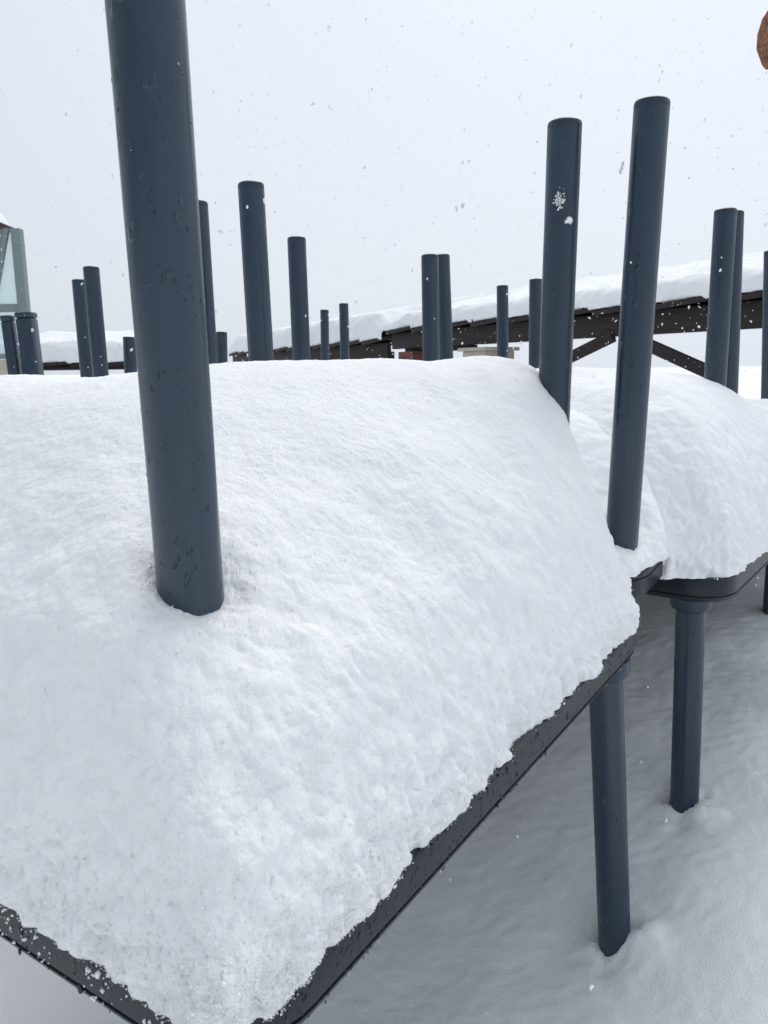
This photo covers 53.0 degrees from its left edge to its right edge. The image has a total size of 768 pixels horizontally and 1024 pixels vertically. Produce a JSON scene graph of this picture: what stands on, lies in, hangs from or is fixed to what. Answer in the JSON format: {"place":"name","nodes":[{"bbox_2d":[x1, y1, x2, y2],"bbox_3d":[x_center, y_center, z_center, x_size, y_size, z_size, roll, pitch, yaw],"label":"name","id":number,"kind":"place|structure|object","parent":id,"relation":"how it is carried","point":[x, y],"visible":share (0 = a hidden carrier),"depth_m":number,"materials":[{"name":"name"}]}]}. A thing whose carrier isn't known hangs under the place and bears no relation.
{"place":"outdoors","nodes":[
{"label":"outdoors","id":0,"kind":"place"},
{"bbox_2d":[0,213,8,224],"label":"roof snow","id":1,"kind":"structure","parent":0,"point":[2,219],"depth_m":9.11,"materials":[{"name":"white snow"}]},
{"bbox_2d":[0,366,767,1023],"bbox_3d":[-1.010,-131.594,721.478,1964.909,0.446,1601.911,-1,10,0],"label":"ground","id":2,"kind":"structure","parent":0,"point":[500,926],"depth_m":1.35,"materials":[{"name":"white snow"}]},
{"bbox_2d":[0,315,21,374],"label":"metal post","id":3,"kind":"object","parent":2,"relation":"on","point":[10,340],"visible":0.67,"depth_m":3.91,"materials":[{"name":"metal"}]},
{"bbox_2d":[0,222,30,374],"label":"glass pavilion","id":4,"kind":"structure","parent":2,"relation":"on","point":[14,297],"depth_m":8.97,"materials":[{"name":"grey glass"}]},
{"bbox_2d":[14,311,43,374],"bbox_3d":[-1.789,-0.444,4.002,0.120,1.154,0.087,-1,10,0],"label":"metal post","id":5,"kind":"object","parent":2,"relation":"on","point":[29,347],"visible":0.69,"depth_m":3.89,"materials":[{"name":"metal"}]},
{"bbox_2d":[43,361,123,370],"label":"shed","id":6,"kind":"structure","parent":2,"relation":"on","point":[63,365],"depth_m":13.90,"materials":[{"name":"brown wood"}]},
{"bbox_2d":[0,330,133,362],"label":"roof snow","id":7,"kind":"structure","parent":6,"relation":"on","point":[64,345],"depth_m":13.91,"materials":[{"name":"white snow"}]},
{"bbox_2d":[229,334,394,361],"bbox_3d":[-1.178,-3.834,18.179,2.376,0.737,10.076,-6,12,-26],"label":"long shelter","id":8,"kind":"object","parent":2,"relation":"on","point":[377,347],"visible":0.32,"depth_m":14.58,"materials":[{"name":"brown wood"}]},
{"bbox_2d":[228,294,483,353],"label":"roof snow","id":9,"kind":"structure","parent":8,"relation":"on","point":[367,326],"depth_m":14.47,"materials":[{"name":"white snow"}]},
{"bbox_2d":[0,634,635,1023],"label":"table","id":10,"kind":"object","parent":2,"relation":"on","point":[602,694],"visible":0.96,"depth_m":0.78,"materials":[{"name":"metal"}]},
{"bbox_2d":[104,0,581,615],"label":"upturned table","id":11,"kind":"object","parent":10,"relation":"on","point":[152,94],"visible":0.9,"depth_m":0.56,"materials":[{"name":"metal"}]},
{"bbox_2d":[0,356,639,1023],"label":"snow mound","id":12,"kind":"object","parent":11,"relation":"on","point":[230,810],"visible":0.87,"depth_m":0.65,"materials":[{"name":"white snow"}]},
{"bbox_2d":[553,187,565,210],"bbox_3d":[0.266,-0.476,1.170,0.019,0.034,0.013,-1,10,0],"label":"snow clump","id":13,"kind":"object","parent":11,"relation":"attached to","point":[558,201],"visible":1,"depth_m":1.17,"materials":[{"name":"white snow"}]},
{"bbox_2d":[386,290,762,377],"bbox_3d":[3.261,-1.853,10.027,2.378,2.227,8.748,-7,12,-30],"label":"shelter","id":14,"kind":"object","parent":2,"relation":"on","point":[603,328],"visible":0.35,"depth_m":9.04,"materials":[{"name":"brown wood"}]},
{"bbox_2d":[384,252,763,330],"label":"roof snow","id":15,"kind":"structure","parent":14,"relation":"on","point":[601,292],"depth_m":9.19,"materials":[{"name":"white snow"}]},
{"bbox_2d":[646,552,767,813],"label":"table","id":16,"kind":"object","parent":2,"relation":"on","point":[692,601],"visible":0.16,"depth_m":1.42,"materials":[{"name":"metal"}]},
{"bbox_2d":[606,95,736,597],"bbox_3d":[0.305,-0.333,1.720,0.770,0.754,0.948,6,12,31],"label":"upturned table","id":17,"kind":"object","parent":16,"relation":"on","point":[649,140],"visible":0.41,"depth_m":1.20,"materials":[{"name":"metal"}]},
{"bbox_2d":[536,367,767,579],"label":"snow mound","id":18,"kind":"object","parent":17,"relation":"on","point":[704,508],"visible":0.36,"depth_m":1.43,"materials":[{"name":"white snow"}]},
{"bbox_2d":[756,11,767,69],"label":"log beam","id":19,"kind":"structure","parent":2,"relation":"on","point":[762,44],"depth_m":2.63,"materials":[{"name":"brown wood"}]},
{"bbox_2d":[0,0,767,1013],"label":"snowfall","id":20,"kind":"object","parent":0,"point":[568,220],"visible":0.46,"depth_m":2.91,"materials":[{"name":"white"}]},
{"bbox_2d":[0,0,767,374],"label":"sky","id":21,"kind":"structure","parent":0,"point":[510,134],"materials":[{"name":"white"}]},
{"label":"table","id":22,"kind":"object","parent":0,"visible":0},
{"bbox_2d":[726,210,767,398],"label":"upturned table","id":23,"kind":"object","parent":22,"relation":"on","point":[732,381],"visible":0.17,"depth_m":2.02,"materials":[{"name":"metal"}]},
{"bbox_2d":[745,398,767,415],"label":"snow mound","id":24,"kind":"object","parent":23,"relation":"on","point":[761,404],"visible":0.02,"depth_m":2.27,"materials":[{"name":"white snow"}]},
{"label":"table","id":25,"kind":"object","parent":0,"visible":0},
{"bbox_2d":[198,200,217,363],"bbox_3d":[-0.854,-0.315,1.837,0.863,0.764,0.600,-5,11,-21],"label":"upturned table","id":26,"kind":"object","parent":25,"relation":"on","point":[208,277],"visible":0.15,"depth_m":1.71,"materials":[{"name":"metal"}]},
{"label":"table","id":27,"kind":"object","parent":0,"visible":0},
{"bbox_2d":[83,236,452,376],"bbox_3d":[-0.358,-0.486,2.680,0.953,0.785,0.911,7,13,37],"label":"upturned table","id":28,"kind":"object","parent":27,"relation":"on","point":[298,288],"visible":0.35,"depth_m":2.55,"materials":[{"name":"metal"}]},
{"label":"table","id":29,"kind":"object","parent":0,"visible":0},
{"bbox_2d":[421,254,541,368],"bbox_3d":[0.698,-0.469,2.605,0.839,0.754,1.054,6,12,32],"label":"upturned table","id":30,"kind":"object","parent":29,"relation":"on","point":[430,304],"visible":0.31,"depth_m":2.33,"materials":[{"name":"metal"}]},
{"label":"table","id":31,"kind":"object","parent":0,"visible":0},
{"bbox_2d":[497,285,507,357],"bbox_3d":[0.532,-0.730,4.005,0.700,0.764,0.900,7,13,35],"label":"upturned table","id":32,"kind":"object","parent":31,"relation":"on","point":[502,322],"visible":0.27,"depth_m":3.47,"materials":[{"name":"metal"}]},
{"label":"table","id":33,"kind":"object","parent":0,"visible":0},
{"bbox_2d":[320,303,349,359],"bbox_3d":[-0.620,-0.800,4.465,0.800,0.764,0.620,-4,11,-16],"label":"upturned table","id":34,"kind":"object","parent":33,"relation":"on","point":[344,328],"visible":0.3,"depth_m":4.31,"materials":[{"name":"metal"}]},
{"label":"table","id":35,"kind":"object","parent":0,"visible":0},
{"bbox_2d":[72,279,92,376],"bbox_3d":[-1.593,-0.504,2.947,0.720,0.754,0.900,6,12,32],"label":"upturned table","id":36,"kind":"object","parent":35,"relation":"on","point":[81,321],"visible":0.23,"depth_m":2.99,"materials":[{"name":"metal"}]},
{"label":"table","id":37,"kind":"object","parent":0,"visible":0},
{"bbox_2d":[123,332,227,372],"bbox_3d":[-1.147,-0.453,3.663,0.700,0.785,0.800,5,12,28],"label":"upturned table","id":38,"kind":"object","parent":37,"relation":"on","point":[130,363],"visible":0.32,"depth_m":3.19,"materials":[{"name":"metal"}]}
]}

